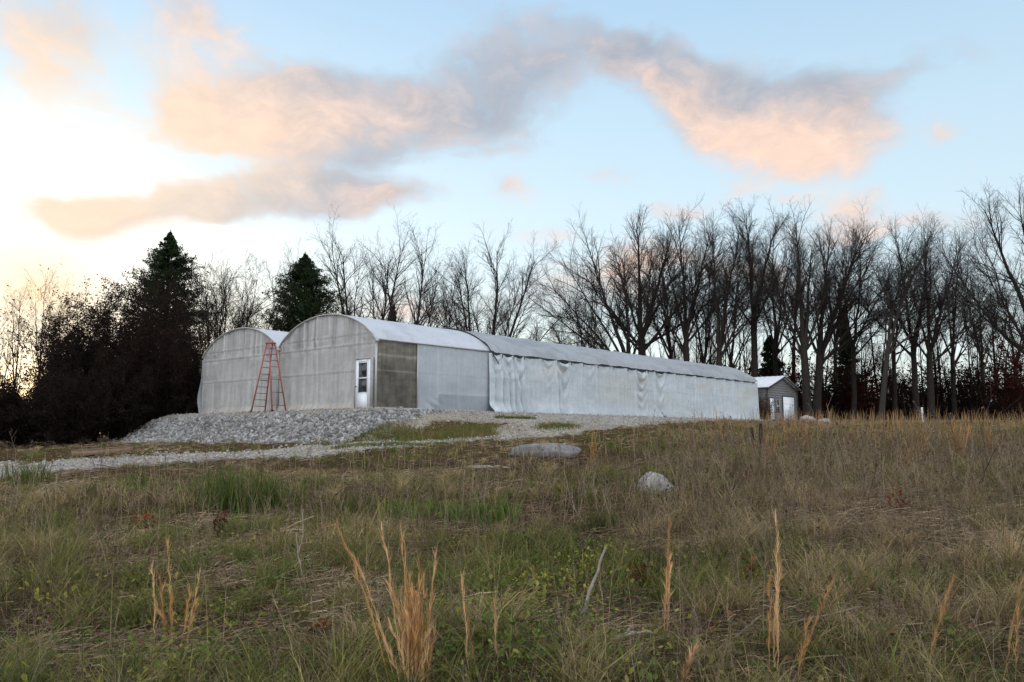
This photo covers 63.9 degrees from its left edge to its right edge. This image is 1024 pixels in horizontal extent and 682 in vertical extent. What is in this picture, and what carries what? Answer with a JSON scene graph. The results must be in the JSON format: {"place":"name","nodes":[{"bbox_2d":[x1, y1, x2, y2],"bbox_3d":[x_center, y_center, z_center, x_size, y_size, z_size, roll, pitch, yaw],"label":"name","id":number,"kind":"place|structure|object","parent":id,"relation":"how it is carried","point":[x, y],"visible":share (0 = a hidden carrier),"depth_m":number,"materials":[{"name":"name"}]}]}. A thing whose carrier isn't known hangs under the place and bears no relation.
{"place":"outdoors","nodes":[
{"label":"outdoors","id":0,"kind":"place"},
{"bbox_2d":[0,406,776,478],"bbox_3d":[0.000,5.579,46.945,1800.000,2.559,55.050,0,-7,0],"label":"gravel road","id":1,"kind":"structure","parent":0,"point":[531,431],"depth_m":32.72,"materials":[{"name":"gravel"}]},
{"bbox_2d":[250,342,285,411],"bbox_3d":[-11.226,1.665,38.034,1.820,3.224,0.790,-6,-9,41],"label":"stepladder","id":2,"kind":"object","parent":1,"relation":"on","point":[269,367],"visible":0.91,"depth_m":38.12,"materials":[{"name":"red metal"}]},
{"bbox_2d":[197,314,758,419],"bbox_3d":[1.221,2.792,52.104,15.247,4.495,37.022,-6,-9,41],"label":"greenhouse","id":3,"kind":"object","parent":1,"relation":"on","point":[331,361],"visible":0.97,"depth_m":39.90,"materials":[{"name":"plastic"}]},
{"bbox_2d":[354,357,373,407],"bbox_3d":[-6.215,1.804,34.285,1.110,2.220,0.175,-6,-9,41],"label":"door","id":4,"kind":"structure","parent":3,"relation":"in","point":[364,367],"depth_m":34.25,"materials":[{"name":"white paint"}]},
{"bbox_2d":[758,391,777,419],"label":"dry shrub","id":5,"kind":"object","parent":1,"relation":"on","point":[762,410],"visible":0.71,"depth_m":61.97,"materials":[{"name":"brown plant"}]},
{"bbox_2d":[0,354,1023,681],"bbox_3d":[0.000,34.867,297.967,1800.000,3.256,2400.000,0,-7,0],"label":"ground","id":6,"kind":"structure","parent":0,"point":[426,456],"depth_m":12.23,"materials":[{"name":"brown plant"}]},
{"bbox_2d":[0,310,24,385],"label":"sapling","id":7,"kind":"object","parent":6,"relation":"on","point":[8,356],"visible":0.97,"depth_m":48.51,"materials":[{"name":"brown plant"}]},
{"bbox_2d":[0,371,27,438],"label":"thicket tree","id":8,"kind":"object","parent":6,"relation":"on","point":[16,413],"visible":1,"depth_m":40.17,"materials":[{"name":"brown plant"}]},
{"bbox_2d":[0,276,38,441],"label":"sapling","id":9,"kind":"object","parent":6,"relation":"on","point":[17,345],"visible":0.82,"depth_m":50.31,"materials":[{"name":"brown plant"}]},
{"bbox_2d":[0,379,54,446],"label":"thicket tree","id":10,"kind":"object","parent":6,"relation":"on","point":[21,438],"visible":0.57,"depth_m":41.09,"materials":[{"name":"brown plant"}]},
{"bbox_2d":[0,456,60,486],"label":"iris clump","id":11,"kind":"object","parent":6,"relation":"on","point":[24,475],"visible":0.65,"depth_m":19.96,"materials":[{"name":"plant"}]},
{"bbox_2d":[15,264,71,381],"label":"sapling","id":12,"kind":"object","parent":6,"relation":"on","point":[38,306],"visible":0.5,"depth_m":56.48,"materials":[{"name":"brown plant"}]},
{"bbox_2d":[5,297,114,445],"bbox_3d":[-24.087,1.678,43.762,5.396,8.330,4.943,4,-8,-30],"label":"tree","id":13,"kind":"object","parent":6,"relation":"on","point":[60,366],"visible":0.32,"depth_m":43.59,"materials":[{"name":"brown plant"}]},
{"bbox_2d":[15,290,134,397],"bbox_3d":[-24.887,1.482,47.110,6.508,9.203,5.443,-4,-8,32],"label":"tree","id":14,"kind":"object","parent":6,"relation":"on","point":[66,322],"visible":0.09,"depth_m":46.82,"materials":[{"name":"brown plant"}]},
{"bbox_2d":[23,365,128,446],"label":"thicket tree","id":15,"kind":"object","parent":6,"relation":"on","point":[69,411],"visible":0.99,"depth_m":40.27,"materials":[{"name":"brown plant"}]},
{"bbox_2d":[18,274,146,441],"bbox_3d":[-23.264,1.097,46.203,6.868,9.764,6.732,2,-7,-14],"label":"tree","id":16,"kind":"object","parent":6,"relation":"on","point":[95,326],"visible":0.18,"depth_m":45.67,"materials":[{"name":"brown plant"}]},
{"bbox_2d":[71,446,132,455],"bbox_3d":[-15.036,4.046,30.183,1.887,0.227,1.196,-2,-6,-19],"label":"pallet","id":17,"kind":"object","parent":6,"relation":"on","point":[94,451],"visible":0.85,"depth_m":29.64,"materials":[{"name":"brown wood"}]},
{"bbox_2d":[66,351,173,439],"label":"thicket tree","id":18,"kind":"object","parent":6,"relation":"on","point":[137,412],"visible":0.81,"depth_m":42.27,"materials":[{"name":"brown plant"}]},
{"bbox_2d":[70,276,170,438],"bbox_3d":[-22.958,1.170,48.194,6.006,9.916,6.779,-3,-7,24],"label":"tree","id":19,"kind":"object","parent":6,"relation":"on","point":[119,305],"visible":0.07,"depth_m":47.57,"materials":[{"name":"brown plant"}]},
{"bbox_2d":[117,469,166,489],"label":"grass clump","id":20,"kind":"object","parent":6,"relation":"on","point":[142,482],"visible":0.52,"depth_m":18.62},
{"bbox_2d":[83,266,211,420],"bbox_3d":[-19.294,0.289,44.221,5.986,9.072,6.165,0,-7,0],"label":"tree","id":21,"kind":"object","parent":6,"relation":"on","point":[145,334],"visible":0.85,"depth_m":43.48,"materials":[{"name":"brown plant"}]},
{"bbox_2d":[147,535,175,655],"bbox_3d":[-2.686,1.928,6.310,0.187,0.898,0.359,4,-8,-33],"label":"broomsedge clump","id":22,"kind":"object","parent":6,"relation":"on","point":[170,598],"visible":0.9,"depth_m":6.29,"materials":[{"name":"plant"}]},
{"bbox_2d":[101,229,225,380],"bbox_3d":[-21.884,-0.439,52.307,8.083,13.710,8.431,4,-8,-33],"label":"cedar","id":23,"kind":"object","parent":6,"relation":"on","point":[165,255],"visible":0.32,"depth_m":52.30,"materials":[{"name":"green plant"}]},
{"bbox_2d":[143,370,198,421],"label":"thicket tree","id":24,"kind":"object","parent":6,"relation":"on","point":[186,401],"visible":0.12,"depth_m":45.43,"materials":[{"name":"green plant"}]},
{"bbox_2d":[138,328,214,424],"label":"tree","id":25,"kind":"object","parent":6,"relation":"on","point":[196,370],"visible":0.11,"depth_m":47.07,"materials":[{"name":"brown plant"}]},
{"bbox_2d":[180,567,200,646],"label":"broomsedge clump","id":26,"kind":"object","parent":6,"relation":"on","point":[191,620],"visible":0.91,"depth_m":6.22,"materials":[{"name":"plant"}]},
{"bbox_2d":[141,245,301,385],"bbox_3d":[-17.607,-0.011,50.333,8.563,12.451,7.802,-4,-8,31],"label":"bare oak","id":27,"kind":"object","parent":6,"relation":"on","point":[216,331],"visible":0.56,"depth_m":50.01,"materials":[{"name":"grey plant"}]},
{"bbox_2d":[183,460,303,519],"bbox_3d":[-4.467,2.462,13.656,2.120,0.970,1.292,0,-7,0],"label":"iris clump","id":28,"kind":"object","parent":6,"relation":"on","point":[221,500],"visible":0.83,"depth_m":13.50,"materials":[{"name":"plant"}]},
{"bbox_2d":[86,406,444,443],"bbox_3d":[-12.936,4.125,38.458,21.709,1.810,6.610,-5,-8,36],"label":"rubble","id":29,"kind":"object","parent":6,"relation":"on","point":[159,430],"visible":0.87,"depth_m":34.55,"materials":[{"name":"gravel"}]},
{"bbox_2d":[246,470,311,512],"bbox_3d":[-4.130,2.582,14.190,1.492,0.779,0.964,0,-7,0],"label":"iris clump","id":30,"kind":"object","parent":6,"relation":"on","point":[278,500],"visible":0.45,"depth_m":14.09,"materials":[{"name":"plant"}]},
{"bbox_2d":[226,238,337,330],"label":"bare oak","id":31,"kind":"object","parent":6,"relation":"on","point":[274,281],"visible":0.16,"depth_m":72.96,"materials":[{"name":"grey plant"}]},
{"bbox_2d":[259,252,352,331],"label":"cedar","id":32,"kind":"object","parent":6,"relation":"on","point":[304,273],"visible":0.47,"depth_m":58.04,"materials":[{"name":"green plant"}]},
{"bbox_2d":[292,468,322,495],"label":"iris clump","id":33,"kind":"object","parent":6,"relation":"on","point":[308,480],"visible":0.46,"depth_m":16.41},
{"bbox_2d":[279,205,413,320],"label":"bare oak","id":34,"kind":"object","parent":6,"relation":"on","point":[336,281],"visible":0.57,"depth_m":66.78,"materials":[{"name":"grey plant"}]},
{"bbox_2d":[327,492,384,515],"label":"grass clump","id":35,"kind":"object","parent":6,"relation":"on","point":[356,505],"visible":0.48,"depth_m":13.88,"materials":[{"name":"plant"}]},
{"bbox_2d":[331,519,393,681],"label":"broomsedge clump","id":36,"kind":"object","parent":6,"relation":"on","point":[360,571],"visible":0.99,"depth_m":5.04,"materials":[{"name":"plant"}]},
{"bbox_2d":[321,207,449,324],"bbox_3d":[-10.257,-2.145,64.091,11.362,18.103,7.721,0,-7,0],"label":"bare oak","id":37,"kind":"object","parent":6,"relation":"on","point":[425,313],"visible":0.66,"depth_m":64.67,"materials":[{"name":"grey plant"}]},
{"bbox_2d":[365,493,413,521],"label":"grass clump","id":38,"kind":"object","parent":6,"relation":"on","point":[392,510],"visible":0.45,"depth_m":13.26,"materials":[{"name":"plant"}]},
{"bbox_2d":[376,514,440,681],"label":"broomsedge clump","id":39,"kind":"object","parent":6,"relation":"on","point":[413,637],"visible":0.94,"depth_m":4.97,"materials":[{"name":"plant"}]},
{"bbox_2d":[404,493,444,521],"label":"grass clump","id":40,"kind":"object","parent":6,"relation":"on","point":[425,511],"visible":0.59,"depth_m":13.17,"materials":[{"name":"plant"}]},
{"bbox_2d":[351,215,512,332],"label":"bare oak","id":41,"kind":"object","parent":6,"relation":"on","point":[422,272],"visible":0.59,"depth_m":66.94,"materials":[{"name":"grey plant"}]},
{"bbox_2d":[393,258,481,329],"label":"bare oak","id":42,"kind":"object","parent":6,"relation":"on","point":[448,323],"visible":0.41,"depth_m":70.12,"materials":[{"name":"grey plant"}]},
{"bbox_2d":[435,500,471,524],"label":"iris clump","id":43,"kind":"object","parent":6,"relation":"on","point":[452,514],"visible":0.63,"depth_m":12.60,"materials":[{"name":"plant"}]},
{"bbox_2d":[406,241,520,335],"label":"bare oak","id":44,"kind":"object","parent":6,"relation":"on","point":[460,290],"visible":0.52,"depth_m":71.62,"materials":[{"name":"grey plant"}]},
{"bbox_2d":[460,571,474,681],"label":"broomsedge clump","id":45,"kind":"object","parent":6,"relation":"on","point":[465,620],"visible":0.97,"depth_m":5.06,"materials":[{"name":"plant"}]},
{"bbox_2d":[453,492,513,528],"bbox_3d":[-0.489,2.587,12.559,0.799,0.561,0.702,-4,-8,28],"label":"grass clump","id":46,"kind":"object","parent":6,"relation":"on","point":[482,511],"visible":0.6,"depth_m":12.48,"materials":[{"name":"plant"}]},
{"bbox_2d":[487,487,531,525],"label":"iris clump","id":47,"kind":"object","parent":6,"relation":"on","point":[500,513],"visible":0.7,"depth_m":12.41,"materials":[{"name":"plant"}]},
{"bbox_2d":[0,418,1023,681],"bbox_3d":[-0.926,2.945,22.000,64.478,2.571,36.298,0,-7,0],"label":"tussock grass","id":48,"kind":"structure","parent":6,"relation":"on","point":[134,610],"depth_m":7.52,"materials":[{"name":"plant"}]},
{"bbox_2d":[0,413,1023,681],"bbox_3d":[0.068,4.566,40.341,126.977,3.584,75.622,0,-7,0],"label":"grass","id":49,"kind":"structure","parent":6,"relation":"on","point":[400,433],"depth_m":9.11,"materials":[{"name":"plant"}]},
{"bbox_2d":[0,479,1023,681],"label":"ground cover","id":50,"kind":"object","parent":6,"relation":"on","point":[510,661],"visible":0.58,"depth_m":6.50,"materials":[{"name":"green plant"}]},
{"bbox_2d":[0,279,1023,441],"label":"woods","id":51,"kind":"object","parent":6,"relation":"on","point":[712,361],"visible":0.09,"depth_m":92.33,"materials":[{"name":"brown plant"}]},
{"bbox_2d":[0,468,1023,681],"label":"fallen leaves","id":52,"kind":"object","parent":6,"relation":"on","point":[509,654],"visible":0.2,"depth_m":6.53,"materials":[{"name":"brown plant"}]},
{"bbox_2d":[4,418,1023,676],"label":"straw stems","id":53,"kind":"object","parent":6,"relation":"on","point":[446,502],"visible":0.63,"depth_m":11.82,"materials":[{"name":"plant"}]},
{"bbox_2d":[427,219,604,343],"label":"bare oak","id":54,"kind":"object","parent":6,"relation":"on","point":[506,311],"visible":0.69,"depth_m":70.72,"materials":[{"name":"grey plant"}]},
{"bbox_2d":[512,300,568,343],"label":"bare oak","id":55,"kind":"object","parent":6,"relation":"on","point":[539,326],"visible":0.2,"depth_m":106.25,"materials":[{"name":"grey plant"}]},
{"bbox_2d":[509,443,581,458],"bbox_3d":[0.970,3.394,24.555,2.172,0.703,2.405,0,-7,0],"label":"boulder","id":56,"kind":"object","parent":6,"relation":"on","point":[552,446],"visible":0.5,"depth_m":23.73,"materials":[{"name":"stone"}]},
{"bbox_2d":[545,294,605,346],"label":"bare oak","id":57,"kind":"object","parent":6,"relation":"on","point":[571,335],"visible":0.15,"depth_m":100.70,"materials":[{"name":"grey plant"}]},
{"bbox_2d":[542,281,626,349],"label":"bare oak","id":58,"kind":"object","parent":6,"relation":"on","point":[582,343],"visible":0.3,"depth_m":82.69,"materials":[{"name":"grey plant"}]},
{"bbox_2d":[503,203,668,353],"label":"bare oak","id":59,"kind":"object","parent":6,"relation":"on","point":[620,309],"visible":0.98,"depth_m":72.26,"materials":[{"name":"brown plant"}]},
{"bbox_2d":[579,547,605,622],"bbox_3d":[0.645,1.973,6.601,0.244,0.618,0.036,1,-7,-7],"label":"stick","id":60,"kind":"object","parent":6,"relation":"on","point":[594,578],"visible":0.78,"depth_m":6.60,"materials":[{"name":"grey wood"}]},
{"bbox_2d":[566,507,639,534],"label":"grass clump","id":61,"kind":"object","parent":6,"relation":"on","point":[595,519],"visible":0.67,"depth_m":11.30,"materials":[{"name":"plant"}]},
{"bbox_2d":[626,561,658,588],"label":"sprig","id":62,"kind":"object","parent":6,"relation":"on","point":[636,566],"visible":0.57,"depth_m":8.00,"materials":[{"name":"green plant"}]},
{"bbox_2d":[563,204,745,355],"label":"bare oak","id":63,"kind":"object","parent":6,"relation":"on","point":[643,348],"visible":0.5,"depth_m":75.59,"materials":[{"name":"grey plant"}]},
{"bbox_2d":[637,471,674,494],"bbox_3d":[2.764,2.808,15.546,0.763,0.682,0.539,0,-7,0],"label":"boulder","id":64,"kind":"object","parent":6,"relation":"on","point":[650,476],"visible":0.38,"depth_m":15.38,"materials":[{"name":"stone"}]},
{"bbox_2d":[623,221,699,358],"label":"bare oak","id":65,"kind":"object","parent":6,"relation":"on","point":[669,348],"visible":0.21,"depth_m":78.51,"materials":[{"name":"grey plant"}]},
{"bbox_2d":[661,514,673,642],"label":"broomsedge clump","id":66,"kind":"object","parent":6,"relation":"on","point":[667,584],"visible":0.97,"depth_m":6.10,"materials":[{"name":"plant"}]},
{"bbox_2d":[619,199,755,374],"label":"bare oak","id":67,"kind":"object","parent":6,"relation":"on","point":[684,346],"visible":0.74,"depth_m":74.63,"materials":[{"name":"grey plant"}]},
{"bbox_2d":[676,638,700,681],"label":"broomsedge clump","id":68,"kind":"object","parent":6,"relation":"on","point":[689,659],"visible":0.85,"depth_m":4.97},
{"bbox_2d":[669,218,750,363],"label":"bare oak","id":69,"kind":"object","parent":6,"relation":"on","point":[706,342],"visible":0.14,"depth_m":80.31,"materials":[{"name":"grey plant"}]},
{"bbox_2d":[676,208,793,365],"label":"bare oak","id":70,"kind":"object","parent":6,"relation":"on","point":[721,336],"visible":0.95,"depth_m":72.47,"materials":[{"name":"grey plant"}]},
{"bbox_2d":[704,222,789,367],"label":"bare oak","id":71,"kind":"object","parent":6,"relation":"on","point":[731,363],"visible":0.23,"depth_m":78.35,"materials":[{"name":"grey plant"}]},
{"bbox_2d":[699,193,809,376],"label":"bare oak","id":72,"kind":"object","parent":6,"relation":"on","point":[754,360],"visible":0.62,"depth_m":74.68,"materials":[{"name":"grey plant"}]},
{"bbox_2d":[737,348,780,376],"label":"understorey shrub","id":73,"kind":"object","parent":6,"relation":"on","point":[759,375],"visible":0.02,"depth_m":80.36,"materials":[{"name":"brown plant"}]},
{"bbox_2d":[758,335,789,377],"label":"cedar","id":74,"kind":"object","parent":6,"relation":"on","point":[766,347],"visible":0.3,"depth_m":81.91,"materials":[{"name":"green plant"}]},
{"bbox_2d":[766,509,783,678],"bbox_3d":[1.638,1.595,5.105,0.133,1.137,0.294,-3,-7,21],"label":"broomsedge clump","id":75,"kind":"object","parent":6,"relation":"on","point":[775,622],"visible":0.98,"depth_m":5.05,"materials":[{"name":"plant"}]},
{"bbox_2d":[754,376,801,420],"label":"shed","id":76,"kind":"structure","parent":6,"relation":"on","point":[784,390],"depth_m":64.98,"materials":[{"name":"grey"}]},
{"bbox_2d":[782,395,794,420],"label":"door","id":77,"kind":"structure","parent":76,"relation":"in","point":[787,401],"depth_m":65.71,"materials":[{"name":"white paint"}]},
{"bbox_2d":[736,202,836,375],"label":"bare oak","id":78,"kind":"object","parent":6,"relation":"on","point":[775,340],"visible":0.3,"depth_m":80.57,"materials":[{"name":"grey plant"}]},
{"bbox_2d":[551,405,1023,460],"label":"broomsedge stand","id":79,"kind":"object","parent":6,"relation":"on","point":[860,418],"visible":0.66,"depth_m":34.49,"materials":[{"name":"plant"}]},
{"bbox_2d":[770,349,826,418],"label":"understorey shrub","id":80,"kind":"object","parent":6,"relation":"on","point":[794,377],"visible":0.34,"depth_m":75.79,"materials":[{"name":"brown plant"}]},
{"bbox_2d":[764,227,835,384],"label":"bare oak","id":81,"kind":"object","parent":6,"relation":"on","point":[791,347],"visible":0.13,"depth_m":86.73,"materials":[{"name":"grey plant"}]},
{"bbox_2d":[738,194,864,415],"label":"bare oak","id":82,"kind":"object","parent":6,"relation":"on","point":[804,337],"visible":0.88,"depth_m":71.64,"materials":[{"name":"grey plant"}]},
{"bbox_2d":[754,606,862,633],"bbox_3d":[2.296,2.151,6.323,1.002,0.153,0.032,2,-7,-17],"label":"branch","id":83,"kind":"object","parent":6,"relation":"on","point":[797,621],"visible":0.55,"depth_m":6.33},
{"bbox_2d":[796,574,836,675],"bbox_3d":[1.867,1.792,5.021,0.281,0.746,0.106,-1,-7,9],"label":"broomsedge clump","id":84,"kind":"object","parent":6,"relation":"on","point":[808,623],"visible":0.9,"depth_m":5.04,"materials":[{"name":"plant"}]},
{"bbox_2d":[802,356,864,419],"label":"understorey shrub","id":85,"kind":"object","parent":6,"relation":"on","point":[835,398],"visible":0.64,"depth_m":78.34,"materials":[{"name":"brown plant"}]},
{"bbox_2d":[826,319,868,418],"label":"cedar","id":86,"kind":"object","parent":6,"relation":"on","point":[842,356],"visible":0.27,"depth_m":89.88,"materials":[{"name":"green plant"}]},
{"bbox_2d":[809,224,897,396],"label":"bare oak","id":87,"kind":"object","parent":6,"relation":"on","point":[834,358],"visible":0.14,"depth_m":84.45,"materials":[{"name":"grey plant"}]},
{"bbox_2d":[777,197,931,419],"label":"bare oak","id":88,"kind":"object","parent":6,"relation":"on","point":[822,343],"visible":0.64,"depth_m":73.35,"materials":[{"name":"brown plant"}]},
{"bbox_2d":[826,219,901,416],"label":"bare oak","id":89,"kind":"object","parent":6,"relation":"on","point":[853,379],"visible":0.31,"depth_m":76.38,"materials":[{"name":"grey plant"}]},
{"bbox_2d":[835,345,898,419],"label":"understorey shrub","id":90,"kind":"object","parent":6,"relation":"on","point":[865,408],"visible":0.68,"depth_m":77.38,"materials":[{"name":"brown plant"}]},
{"bbox_2d":[863,365,926,419],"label":"understorey shrub","id":91,"kind":"object","parent":6,"relation":"on","point":[902,393],"visible":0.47,"depth_m":79.29,"materials":[{"name":"brown plant"}]},
{"bbox_2d":[861,260,946,418],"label":"bare oak","id":92,"kind":"object","parent":6,"relation":"on","point":[893,372],"visible":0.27,"depth_m":77.15,"materials":[{"name":"grey plant"}]},
{"bbox_2d":[839,215,979,419],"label":"bare oak","id":93,"kind":"object","parent":6,"relation":"on","point":[915,390],"visible":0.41,"depth_m":74.23,"materials":[{"name":"grey plant"}]},
{"bbox_2d":[865,211,994,420],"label":"bare oak","id":94,"kind":"object","parent":6,"relation":"on","point":[889,334],"visible":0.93,"depth_m":70.50,"materials":[{"name":"brown plant"}]},
{"bbox_2d":[904,357,979,420],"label":"understorey shrub","id":95,"kind":"object","parent":6,"relation":"on","point":[942,408],"visible":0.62,"depth_m":79.34,"materials":[{"name":"brown plant"}]},
{"bbox_2d":[928,572,956,665],"bbox_3d":[2.729,1.835,5.199,0.263,0.763,0.083,0,-7,0],"label":"broomsedge clump","id":96,"kind":"object","parent":6,"relation":"on","point":[942,610],"visible":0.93,"depth_m":5.21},
{"bbox_2d":[877,202,1018,420],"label":"bare oak","id":97,"kind":"object","parent":6,"relation":"on","point":[930,381],"visible":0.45,"depth_m":72.35,"materials":[{"name":"grey plant"}]},
{"bbox_2d":[945,417,973,458],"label":"broomsedge clump","id":98,"kind":"object","parent":6,"relation":"on","point":[959,439],"visible":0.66,"depth_m":19.70,"materials":[{"name":"plant"}]},
{"bbox_2d":[925,231,1004,419],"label":"bare oak","id":99,"kind":"object","parent":6,"relation":"on","point":[953,361],"visible":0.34,"depth_m":78.30,"materials":[{"name":"grey plant"}]},
{"bbox_2d":[910,176,1023,353],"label":"bare oak","id":100,"kind":"object","parent":6,"relation":"on","point":[1000,297],"visible":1,"depth_m":62.70,"materials":[{"name":"brown plant"}]},
{"bbox_2d":[941,354,1007,419],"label":"understorey shrub","id":101,"kind":"object","parent":6,"relation":"on","point":[968,404],"visible":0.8,"depth_m":77.64,"materials":[{"name":"brown plant"}]},
{"bbox_2d":[953,254,1010,417],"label":"bare oak","id":102,"kind":"object","parent":6,"relation":"on","point":[981,351],"visible":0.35,"depth_m":80.34,"materials":[{"name":"grey plant"}]},
{"bbox_2d":[956,268,1023,418],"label":"bare oak","id":103,"kind":"object","parent":6,"relation":"on","point":[1011,346],"visible":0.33,"depth_m":84.40,"materials":[{"name":"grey plant"}]},
{"bbox_2d":[984,325,1023,419],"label":"understorey shrub","id":104,"kind":"object","parent":6,"relation":"on","point":[1010,388],"visible":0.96,"depth_m":73.98,"materials":[{"name":"brown plant"}]},
{"bbox_2d":[1006,572,1023,681],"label":"broomsedge clump","id":105,"kind":"object","parent":6,"relation":"on","point":[1011,624],"visible":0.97,"depth_m":5.16,"materials":[{"name":"plant"}]},
{"bbox_2d":[0,0,1023,405],"label":"sky","id":106,"kind":"structure","parent":0,"point":[240,125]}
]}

